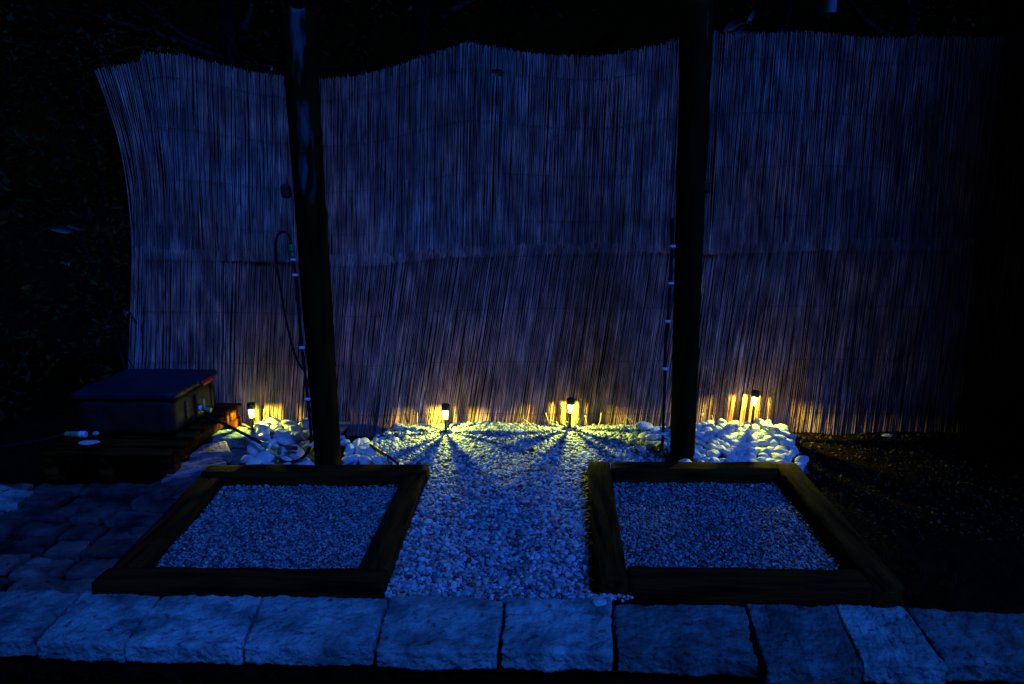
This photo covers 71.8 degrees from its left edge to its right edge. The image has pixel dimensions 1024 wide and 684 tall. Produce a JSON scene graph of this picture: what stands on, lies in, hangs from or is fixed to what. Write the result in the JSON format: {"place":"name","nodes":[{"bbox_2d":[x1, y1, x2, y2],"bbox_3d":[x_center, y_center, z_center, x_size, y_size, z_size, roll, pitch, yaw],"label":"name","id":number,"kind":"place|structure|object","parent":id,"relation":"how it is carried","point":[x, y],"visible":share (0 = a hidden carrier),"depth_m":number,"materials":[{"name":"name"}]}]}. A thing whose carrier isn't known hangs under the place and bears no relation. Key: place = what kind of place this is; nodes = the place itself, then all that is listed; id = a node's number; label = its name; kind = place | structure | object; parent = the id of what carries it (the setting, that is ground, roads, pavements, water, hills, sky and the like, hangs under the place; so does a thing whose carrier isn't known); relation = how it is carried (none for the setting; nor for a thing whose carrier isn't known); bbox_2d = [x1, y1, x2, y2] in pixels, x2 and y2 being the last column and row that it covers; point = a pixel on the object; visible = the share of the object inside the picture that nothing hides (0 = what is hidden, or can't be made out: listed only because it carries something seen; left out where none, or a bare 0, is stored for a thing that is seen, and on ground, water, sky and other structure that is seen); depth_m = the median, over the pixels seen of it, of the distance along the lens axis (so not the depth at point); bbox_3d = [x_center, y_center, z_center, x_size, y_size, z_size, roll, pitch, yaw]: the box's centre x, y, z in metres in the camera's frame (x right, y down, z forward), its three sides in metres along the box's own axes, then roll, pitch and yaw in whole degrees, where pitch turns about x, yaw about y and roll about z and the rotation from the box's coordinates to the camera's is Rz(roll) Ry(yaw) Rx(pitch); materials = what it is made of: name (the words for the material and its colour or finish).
{"place":"outdoors","nodes":[
{"label":"outdoors","id":0,"kind":"place"},
{"bbox_2d":[0,483,186,593],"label":"patio","id":1,"kind":"structure","parent":0,"point":[69,539],"depth_m":3.21,"materials":[{"name":"stone"}]},
{"bbox_2d":[0,485,33,512],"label":"stone slab","id":2,"kind":"structure","parent":1,"relation":"attached to","point":[12,499],"depth_m":3.47,"materials":[{"name":"stone"}]},
{"bbox_2d":[131,473,200,510],"bbox_3d":[-1.778,0.749,3.640,0.131,0.076,0.454,7,14,30],"label":"flat rock","id":3,"kind":"object","parent":1,"relation":"on","point":[153,492],"visible":0.73,"depth_m":3.58,"materials":[{"name":"stone"}]},
{"bbox_2d":[161,455,226,482],"bbox_3d":[-1.723,0.701,3.801,0.361,0.099,0.188,-11,16,-42],"label":"flat rock","id":4,"kind":"object","parent":1,"relation":"on","point":[192,467],"visible":0.54,"depth_m":3.77,"materials":[{"name":"stone"}]},
{"bbox_2d":[2,671,505,683],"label":"grass","id":5,"kind":"structure","parent":0,"point":[124,680],"depth_m":2.36,"materials":[{"name":"plant"}]},
{"bbox_2d":[0,206,963,627],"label":"ground","id":6,"kind":"structure","parent":0,"point":[56,348],"depth_m":12.01,"materials":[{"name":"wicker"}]},
{"bbox_2d":[0,0,412,331],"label":"tree","id":7,"kind":"object","parent":6,"relation":"on","point":[227,53],"visible":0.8,"depth_m":8.01,"materials":[{"name":"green plant"}]},
{"bbox_2d":[0,357,716,620],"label":"earth","id":8,"kind":"structure","parent":6,"relation":"on","point":[53,411],"depth_m":5.37,"materials":[{"name":"soil"}]},
{"bbox_2d":[0,0,101,420],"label":"shrub","id":9,"kind":"object","parent":8,"relation":"on","point":[7,117],"visible":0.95,"depth_m":4.79,"materials":[{"name":"green plant"}]},
{"bbox_2d":[61,194,184,383],"bbox_3d":[-2.598,-0.180,4.782,0.740,1.605,0.788,-10,15,-38],"label":"shrub","id":10,"kind":"object","parent":8,"relation":"on","point":[108,312],"visible":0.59,"depth_m":4.66,"materials":[{"name":"green plant"}]},
{"bbox_2d":[19,12,242,379],"bbox_3d":[-2.828,-0.917,5.228,1.502,2.814,1.514,0,12,2],"label":"shrub","id":11,"kind":"object","parent":8,"relation":"on","point":[77,63],"visible":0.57,"depth_m":4.99,"materials":[{"name":"green plant"}]},
{"bbox_2d":[49,222,107,290],"bbox_3d":[-2.204,-0.434,3.649,0.196,0.378,0.245,0,12,2],"label":"leaf spray","id":12,"kind":"object","parent":11,"relation":"attached to","point":[61,228],"visible":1,"depth_m":3.52,"materials":[{"name":"green plant"}]},
{"bbox_2d":[65,262,109,323],"bbox_3d":[-2.214,-0.251,3.703,0.022,0.356,0.220,4,13,19],"label":"leaf spray","id":13,"kind":"object","parent":12,"relation":"hanging from","point":[88,290],"visible":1,"depth_m":3.70,"materials":[{"name":"green plant"}]},
{"bbox_2d":[39,403,241,485],"bbox_3d":[-2.095,0.595,4.117,0.711,0.238,0.914,0,12,2],"label":"pallet","id":14,"kind":"object","parent":8,"relation":"on","point":[107,452],"visible":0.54,"depth_m":3.78,"materials":[{"name":"brown wood"}]},
{"bbox_2d":[64,431,87,437],"bbox_3d":[-2.283,0.483,3.701,0.111,0.034,0.035,0,12,2],"label":"hose connector","id":15,"kind":"object","parent":14,"relation":"on","point":[81,434],"visible":1,"depth_m":3.69,"materials":[{"name":"green plastic"}]},
{"bbox_2d":[78,440,100,444],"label":"cobble","id":16,"kind":"object","parent":14,"relation":"on","point":[88,442],"visible":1,"depth_m":3.65,"materials":[{"name":"stone"}]},
{"bbox_2d":[70,368,216,434],"bbox_3d":[-2.108,0.341,4.136,0.587,0.258,0.569,0,12,2],"label":"water tank","id":17,"kind":"object","parent":14,"relation":"on","point":[160,401],"visible":1,"depth_m":3.90,"materials":[{"name":"plastic"}]},
{"bbox_2d":[198,398,211,412],"bbox_3d":[-1.806,0.373,4.158,0.078,0.085,0.036,2,12,8],"label":"tap","id":18,"kind":"object","parent":17,"relation":"attached to","point":[202,407],"visible":1,"depth_m":4.15,"materials":[{"name":"green plastic"}]},
{"bbox_2d":[205,411,261,444],"bbox_3d":[-1.611,0.489,4.099,0.440,0.162,0.027,6,13,25],"label":"hose","id":19,"kind":"object","parent":18,"relation":"attached to","point":[233,428],"visible":1,"depth_m":4.10,"materials":[{"name":"rubber"}]},
{"bbox_2d":[246,402,254,428],"bbox_3d":[-1.623,0.545,4.433,0.052,0.340,0.052,2,11,18],"label":"garden lamp","id":20,"kind":"object","parent":8,"relation":"on","point":[250,406],"visible":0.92,"depth_m":4.40,"materials":[{"name":"black plastic"}]},
{"bbox_2d":[91,464,429,599],"bbox_3d":[-1.049,0.843,3.228,1.181,0.150,1.221,0,12,2],"label":"raised bed","id":21,"kind":"object","parent":8,"relation":"on","point":[133,570],"visible":0.79,"depth_m":2.88,"materials":[{"name":"wood"}]},
{"bbox_2d":[155,484,397,568],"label":"gravel","id":22,"kind":"structure","parent":21,"relation":"in","point":[294,512],"depth_m":3.22,"materials":[{"name":"gravel"}]},
{"bbox_2d":[227,421,350,464],"bbox_3d":[-1.396,0.617,4.214,0.690,0.050,0.770,0,12,2],"label":"gravel base","id":23,"kind":"object","parent":8,"relation":"on","point":[237,454],"visible":0.09,"depth_m":4.15,"materials":[{"name":"gravel"}]},
{"bbox_2d":[189,441,231,462],"bbox_3d":[-1.699,0.637,4.019,0.237,0.087,0.208,-2,12,-11],"label":"flat rock","id":24,"kind":"object","parent":23,"relation":"on","point":[222,449],"visible":0.71,"depth_m":3.95,"materials":[{"name":"stone"}]},
{"bbox_2d":[212,429,258,448],"bbox_3d":[-1.649,0.581,4.226,0.339,0.077,0.196,0,12,2],"label":"flat rock","id":25,"kind":"object","parent":23,"relation":"on","point":[233,439],"visible":0.61,"depth_m":4.15,"materials":[{"name":"stone"}]},
{"bbox_2d":[240,455,254,463],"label":"cobble","id":26,"kind":"object","parent":23,"relation":"on","point":[244,459],"visible":0.72,"depth_m":3.94,"materials":[{"name":"stone"}]},
{"bbox_2d":[245,458,261,464],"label":"cobble","id":27,"kind":"object","parent":23,"relation":"on","point":[250,461],"visible":0.55,"depth_m":3.88,"materials":[{"name":"stone"}]},
{"bbox_2d":[246,440,264,455],"bbox_3d":[-1.492,0.619,4.118,0.103,0.075,0.139,3,43,-17],"label":"cobble","id":28,"kind":"object","parent":23,"relation":"on","point":[254,448],"visible":0.59,"depth_m":4.09,"materials":[{"name":"stone"}]},
{"bbox_2d":[253,421,270,428],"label":"cobble","id":29,"kind":"object","parent":23,"relation":"on","point":[261,422],"visible":0.63,"depth_m":4.38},
{"bbox_2d":[256,424,270,436],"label":"cobble","id":30,"kind":"object","parent":23,"relation":"on","point":[263,428],"visible":0.78,"depth_m":4.30,"materials":[{"name":"stone"}]},
{"bbox_2d":[258,433,270,441],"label":"cobble","id":31,"kind":"object","parent":23,"relation":"on","point":[265,437],"visible":0.58,"depth_m":4.21,"materials":[{"name":"stone"}]},
{"bbox_2d":[256,451,274,462],"bbox_3d":[-1.385,0.657,3.961,0.116,0.062,0.088,-26,60,-22],"label":"cobble","id":32,"kind":"object","parent":23,"relation":"on","point":[266,456],"visible":0.65,"depth_m":3.94,"materials":[{"name":"stone"}]},
{"bbox_2d":[265,417,282,427],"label":"cobble","id":33,"kind":"object","parent":23,"relation":"on","point":[273,420],"visible":0.59,"depth_m":4.44,"materials":[{"name":"stone"}]},
{"bbox_2d":[270,424,281,433],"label":"cobble","id":34,"kind":"object","parent":23,"relation":"on","point":[273,428],"visible":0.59,"depth_m":4.34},
{"bbox_2d":[274,446,288,457],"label":"cobble","id":35,"kind":"object","parent":23,"relation":"on","point":[284,452],"visible":0.52,"depth_m":4.00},
{"bbox_2d":[261,441,277,450],"bbox_3d":[-1.377,0.594,4.017,0.096,0.054,0.034,2,12,8],"label":"hose connector","id":36,"kind":"object","parent":35,"relation":"on","point":[268,446],"visible":0.98,"depth_m":4.00,"materials":[{"name":"green plastic"}]},
{"bbox_2d":[273,430,290,438],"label":"cobble","id":37,"kind":"object","parent":23,"relation":"on","point":[281,432],"visible":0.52,"depth_m":4.20,"materials":[{"name":"stone"}]},
{"bbox_2d":[277,456,291,463],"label":"cobble","id":38,"kind":"object","parent":23,"relation":"on","point":[286,458],"visible":0.49,"depth_m":3.93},
{"bbox_2d":[285,445,297,449],"bbox_3d":[-1.232,0.592,3.953,0.066,0.029,0.029,0,12,2],"label":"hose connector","id":39,"kind":"object","parent":38,"relation":"on","point":[289,447],"visible":1,"depth_m":3.94,"materials":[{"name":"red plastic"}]},
{"bbox_2d":[276,435,295,446],"bbox_3d":[-1.336,0.583,4.185,0.113,0.062,0.092,13,28,-37],"label":"cobble","id":40,"kind":"object","parent":23,"relation":"on","point":[284,440],"visible":0.84,"depth_m":4.16,"materials":[{"name":"stone"}]},
{"bbox_2d":[284,421,299,430],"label":"cobble","id":41,"kind":"object","parent":23,"relation":"on","point":[287,424],"visible":0.41,"depth_m":4.36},
{"bbox_2d":[287,444,304,459],"bbox_3d":[-1.232,0.635,4.031,0.097,0.079,0.132,-11,48,-46],"label":"cobble","id":42,"kind":"object","parent":23,"relation":"on","point":[295,454],"visible":0.59,"depth_m":4.00,"materials":[{"name":"stone"}]},
{"bbox_2d":[289,425,302,432],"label":"cobble","id":43,"kind":"object","parent":23,"relation":"on","point":[294,428],"visible":0.56,"depth_m":4.29,"materials":[{"name":"stone"}]},
{"bbox_2d":[291,432,305,443],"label":"cobble","id":44,"kind":"object","parent":23,"relation":"on","point":[298,437],"visible":0.88,"depth_m":4.19,"materials":[{"name":"stone"}]},
{"bbox_2d":[300,419,308,429],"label":"cobble","id":45,"kind":"object","parent":23,"relation":"on","point":[304,424],"visible":0.33,"depth_m":4.32,"materials":[{"name":"stone"}]},
{"bbox_2d":[296,460,314,464],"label":"cobble","id":46,"kind":"object","parent":23,"relation":"on","point":[306,462],"visible":0.34,"depth_m":3.89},
{"bbox_2d":[302,430,309,439],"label":"cobble","id":47,"kind":"object","parent":23,"relation":"on","point":[305,433],"visible":0.24,"depth_m":4.26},
{"bbox_2d":[279,7,341,464],"bbox_3d":[-1.031,-0.391,3.608,0.234,2.378,0.315,0,12,2],"label":"post","id":48,"kind":"object","parent":8,"relation":"on","point":[298,33],"visible":0.98,"depth_m":3.49,"materials":[{"name":"brown wood"}]},
{"bbox_2d":[279,257,313,462],"bbox_3d":[-1.180,0.120,3.746,0.212,1.139,0.084,0,12,2],"label":"hose","id":49,"kind":"object","parent":48,"relation":"attached to","point":[295,275],"visible":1,"depth_m":3.73,"materials":[{"name":"black plastic"}]},
{"bbox_2d":[288,243,294,256],"bbox_3d":[-1.122,-0.470,3.602,0.031,0.071,0.028,0,12,2],"label":"hose connector","id":50,"kind":"object","parent":49,"relation":"attached to","point":[291,249],"visible":1,"depth_m":3.59,"materials":[{"name":"green plastic"}]},
{"bbox_2d":[274,230,302,369],"bbox_3d":[-1.175,-0.206,3.706,0.149,0.751,0.057,5,13,24],"label":"hose","id":51,"kind":"object","parent":50,"relation":"hanging from","point":[282,298],"visible":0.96,"depth_m":3.74,"materials":[{"name":"rubber"}]},
{"bbox_2d":[340,439,350,446],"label":"cobble","id":52,"kind":"object","parent":8,"relation":"on","point":[344,442],"visible":0.69,"depth_m":4.21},
{"bbox_2d":[567,397,574,427],"bbox_3d":[0.363,0.514,4.444,0.052,0.340,0.052,4,13,13],"label":"garden lamp","id":53,"kind":"object","parent":8,"relation":"on","point":[570,400],"visible":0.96,"depth_m":4.41,"materials":[{"name":"black plastic"}]},
{"bbox_2d":[670,0,713,461],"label":"post","id":54,"kind":"object","parent":8,"relation":"on","point":[695,62],"visible":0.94,"depth_m":3.58,"materials":[{"name":"brown wood"}]},
{"bbox_2d":[654,218,675,457],"bbox_3d":[0.812,-0.001,3.766,0.066,1.298,0.037,0,12,2],"label":"hose","id":55,"kind":"object","parent":54,"relation":"attached to","point":[667,322],"visible":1,"depth_m":3.76,"materials":[{"name":"black plastic"}]},
{"bbox_2d":[588,461,904,610],"bbox_3d":[0.923,0.836,3.246,1.172,0.153,1.247,0,12,2],"label":"raised bed","id":56,"kind":"object","parent":8,"relation":"on","point":[866,577],"visible":0.81,"depth_m":2.73,"materials":[{"name":"brown wood"}]},
{"bbox_2d":[613,482,845,569],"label":"gravel","id":57,"kind":"structure","parent":56,"relation":"in","point":[720,503],"depth_m":3.22,"materials":[{"name":"gravel"}]},
{"bbox_2d":[0,590,1023,683],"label":"kerb","id":58,"kind":"structure","parent":6,"relation":"on","point":[48,636],"depth_m":2.39,"materials":[{"name":"stone"}]},
{"bbox_2d":[591,597,606,605],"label":"cobble","id":59,"kind":"object","parent":58,"relation":"on","point":[597,601],"visible":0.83,"depth_m":2.54,"materials":[{"name":"stone"}]},
{"bbox_2d":[128,236,1023,436],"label":"reed screen","id":60,"kind":"object","parent":6,"relation":"on","point":[246,393],"visible":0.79,"depth_m":4.43,"materials":[{"name":"plant"}]},
{"bbox_2d":[88,318,134,368],"bbox_3d":[-2.506,0.033,4.429,0.176,0.403,0.233,0,12,2],"label":"leaf spray","id":61,"kind":"object","parent":60,"relation":"attached to","point":[104,327],"visible":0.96,"depth_m":4.33,"materials":[{"name":"green plant"}]},
{"bbox_2d":[94,30,1023,265],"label":"reed screen","id":62,"kind":"object","parent":60,"relation":"attached to","point":[436,221],"visible":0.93,"depth_m":4.22,"materials":[{"name":"plant"}]},
{"bbox_2d":[265,65,284,103],"bbox_3d":[-1.407,-1.490,4.346,0.062,0.373,0.228,6,13,26],"label":"leaf spray","id":63,"kind":"object","parent":62,"relation":"attached to","point":[268,71],"visible":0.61,"depth_m":4.24,"materials":[{"name":"green plant"}]},
{"bbox_2d":[415,54,435,122],"bbox_3d":[-0.522,-1.536,4.293,0.093,0.376,0.213,0,12,2],"label":"leaf spray","id":64,"kind":"object","parent":62,"relation":"attached to","point":[421,55],"visible":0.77,"depth_m":4.17,"materials":[{"name":"green plant"}]},
{"bbox_2d":[491,69,503,75],"bbox_3d":[-0.084,-1.544,4.054,0.079,0.042,0.023,2,12,11],"label":"leaf spray","id":65,"kind":"object","parent":62,"relation":"attached to","point":[498,72],"visible":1,"depth_m":4.05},
{"bbox_2d":[723,10,757,84],"bbox_3d":[1.402,-1.749,4.242,0.257,0.416,0.166,-10,15,-39],"label":"leaf spray","id":66,"kind":"object","parent":62,"relation":"attached to","point":[744,27],"visible":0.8,"depth_m":4.17,"materials":[{"name":"green plant"}]},
{"bbox_2d":[711,0,833,349],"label":"tree","id":67,"kind":"object","parent":6,"relation":"on","point":[783,10],"visible":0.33,"depth_m":7.29,"materials":[{"name":"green plant"}]},
{"bbox_2d":[667,353,1023,613],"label":"earth border","id":68,"kind":"object","parent":6,"relation":"on","point":[987,587],"visible":0.42,"depth_m":3.64,"materials":[{"name":"soil"}]},
{"bbox_2d":[718,431,810,473],"bbox_3d":[1.379,0.624,4.178,0.760,0.045,0.670,0,12,2],"label":"gravel base","id":69,"kind":"object","parent":68,"relation":"on","point":[805,471],"visible":0.06,"depth_m":4.00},
{"bbox_2d":[718,440,729,448],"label":"cobble","id":70,"kind":"object","parent":69,"relation":"on","point":[725,444],"visible":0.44,"depth_m":4.12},
{"bbox_2d":[720,435,732,442],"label":"cobble","id":71,"kind":"object","parent":69,"relation":"on","point":[727,438],"visible":0.73,"depth_m":4.16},
{"bbox_2d":[722,424,735,433],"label":"cobble","id":72,"kind":"object","parent":69,"relation":"on","point":[728,428],"visible":0.83,"depth_m":4.30,"materials":[{"name":"stone"}]},
{"bbox_2d":[726,453,737,461],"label":"cobble","id":73,"kind":"object","parent":69,"relation":"on","point":[732,457],"visible":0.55,"depth_m":3.92,"materials":[{"name":"stone"}]},
{"bbox_2d":[737,443,749,450],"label":"cobble","id":74,"kind":"object","parent":69,"relation":"on","point":[743,446],"visible":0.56,"depth_m":4.07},
{"bbox_2d":[744,441,757,447],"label":"cobble","id":75,"kind":"object","parent":69,"relation":"on","point":[753,444],"visible":0.57,"depth_m":4.11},
{"bbox_2d":[746,424,759,433],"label":"cobble","id":76,"kind":"object","parent":69,"relation":"on","point":[753,428],"visible":0.63,"depth_m":4.30,"materials":[{"name":"stone"}]},
{"bbox_2d":[751,390,759,422],"bbox_3d":[1.501,0.467,4.408,0.052,0.340,0.052,6,12,20],"label":"garden lamp","id":77,"kind":"object","parent":69,"relation":"on","point":[755,394],"visible":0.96,"depth_m":4.38,"materials":[{"name":"black plastic"}]},
{"bbox_2d":[754,418,765,429],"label":"cobble","id":78,"kind":"object","parent":69,"relation":"on","point":[761,423],"visible":0.69,"depth_m":4.39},
{"bbox_2d":[757,439,767,446],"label":"cobble","id":79,"kind":"object","parent":69,"relation":"on","point":[762,442],"visible":0.95,"depth_m":4.12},
{"bbox_2d":[766,440,778,447],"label":"cobble","id":80,"kind":"object","parent":69,"relation":"on","point":[773,443],"visible":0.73,"depth_m":4.13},
{"bbox_2d":[769,426,780,434],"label":"cobble","id":81,"kind":"object","parent":69,"relation":"on","point":[775,430],"visible":0.84,"depth_m":4.29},
{"bbox_2d":[773,447,788,453],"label":"cobble","id":82,"kind":"object","parent":69,"relation":"on","point":[780,450],"visible":0.52,"depth_m":4.02,"materials":[{"name":"stone"}]},
{"bbox_2d":[777,454,790,462],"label":"cobble","id":83,"kind":"object","parent":69,"relation":"on","point":[786,458],"visible":0.58,"depth_m":3.91,"materials":[{"name":"stone"}]},
{"bbox_2d":[780,439,792,448],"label":"cobble","id":84,"kind":"object","parent":69,"relation":"on","point":[786,443],"visible":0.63,"depth_m":4.11,"materials":[{"name":"stone"}]},
{"bbox_2d":[794,456,806,467],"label":"cobble","id":85,"kind":"object","parent":69,"relation":"on","point":[802,460],"visible":0.66,"depth_m":3.91,"materials":[{"name":"stone"}]},
{"bbox_2d":[795,430,1023,541],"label":"leaf litter","id":86,"kind":"object","parent":68,"relation":"on","point":[919,510],"visible":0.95,"depth_m":3.84,"materials":[{"name":"plant"}]},
{"bbox_2d":[0,0,994,207],"label":"sky","id":87,"kind":"structure","parent":0,"point":[652,23],"materials":[{"name":"black"}]},
{"bbox_2d":[342,421,706,603],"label":"gravel","id":88,"kind":"structure","parent":0,"point":[545,501],"depth_m":3.44,"materials":[{"name":"gravel"}]},
{"bbox_2d":[341,456,352,463],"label":"cobble","id":89,"kind":"object","parent":88,"relation":"on","point":[346,459],"visible":0.97,"depth_m":3.95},
{"bbox_2d":[344,443,353,455],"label":"cobble","id":90,"kind":"object","parent":88,"relation":"on","point":[348,449],"visible":0.91,"depth_m":4.10,"materials":[{"name":"stone"}]},
{"bbox_2d":[349,454,360,462],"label":"cobble","id":91,"kind":"object","parent":88,"relation":"on","point":[355,458],"visible":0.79,"depth_m":3.96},
{"bbox_2d":[354,446,365,454],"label":"cobble","id":92,"kind":"object","parent":88,"relation":"on","point":[360,450],"visible":0.77,"depth_m":4.07,"materials":[{"name":"stone"}]},
{"bbox_2d":[358,455,369,463],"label":"cobble","id":93,"kind":"object","parent":88,"relation":"on","point":[364,459],"visible":0.75,"depth_m":3.93,"materials":[{"name":"stone"}]},
{"bbox_2d":[359,437,369,445],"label":"cobble","id":94,"kind":"object","parent":88,"relation":"on","point":[363,440],"visible":0.68,"depth_m":4.22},
{"bbox_2d":[365,446,377,456],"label":"cobble","id":95,"kind":"object","parent":88,"relation":"on","point":[370,451],"visible":0.74,"depth_m":4.07,"materials":[{"name":"stone"}]},
{"bbox_2d":[372,456,382,464],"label":"cobble","id":96,"kind":"object","parent":88,"relation":"on","point":[376,460],"visible":0.97,"depth_m":3.94,"materials":[{"name":"stone"}]},
{"bbox_2d":[369,444,398,463],"bbox_3d":[-0.725,0.634,4.006,0.022,0.047,0.286,-11,16,-42],"label":"hose","id":97,"kind":"object","parent":88,"relation":"on","point":[383,453],"visible":0.94,"depth_m":4.00,"materials":[{"name":"rubber"}]},
{"bbox_2d":[441,403,449,433],"bbox_3d":[-0.411,0.549,4.378,0.052,0.340,0.052,-3,11,-22],"label":"garden lamp","id":98,"kind":"object","parent":88,"relation":"on","point":[445,407],"visible":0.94,"depth_m":4.35,"materials":[{"name":"black plastic"}]},
{"bbox_2d":[637,445,645,453],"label":"cobble","id":99,"kind":"object","parent":88,"relation":"on","point":[641,449],"visible":1,"depth_m":4.09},
{"bbox_2d":[635,421,652,431],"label":"cobble","id":100,"kind":"object","parent":88,"relation":"on","point":[644,426],"visible":0.94,"depth_m":4.42,"materials":[{"name":"stone"}]},
{"bbox_2d":[645,443,655,449],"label":"cobble","id":101,"kind":"object","parent":88,"relation":"on","point":[650,446],"visible":1,"depth_m":4.13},
{"bbox_2d":[645,434,657,439],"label":"cobble","id":102,"kind":"object","parent":88,"relation":"on","point":[651,436],"visible":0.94,"depth_m":4.27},
{"bbox_2d":[693,452,701,461],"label":"cobble","id":103,"kind":"object","parent":88,"relation":"on","point":[697,456],"visible":0.52,"depth_m":3.93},
{"bbox_2d":[705,449,719,457],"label":"cobble","id":104,"kind":"object","parent":88,"relation":"on","point":[713,453],"visible":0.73,"depth_m":3.98,"materials":[{"name":"stone"}]},
{"bbox_2d":[820,0,836,15],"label":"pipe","id":105,"kind":"object","parent":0,"point":[828,7],"visible":1,"depth_m":4.73,"materials":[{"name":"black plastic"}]},
{"bbox_2d":[795,430,1023,600],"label":"grass","id":106,"kind":"structure","parent":0,"point":[926,555],"depth_m":3.63,"materials":[{"name":"plant"}]},
{"bbox_2d":[949,0,1023,399],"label":"garden shed","id":107,"kind":"structure","parent":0,"point":[1008,19],"depth_m":5.46,"materials":[{"name":"green wood"}]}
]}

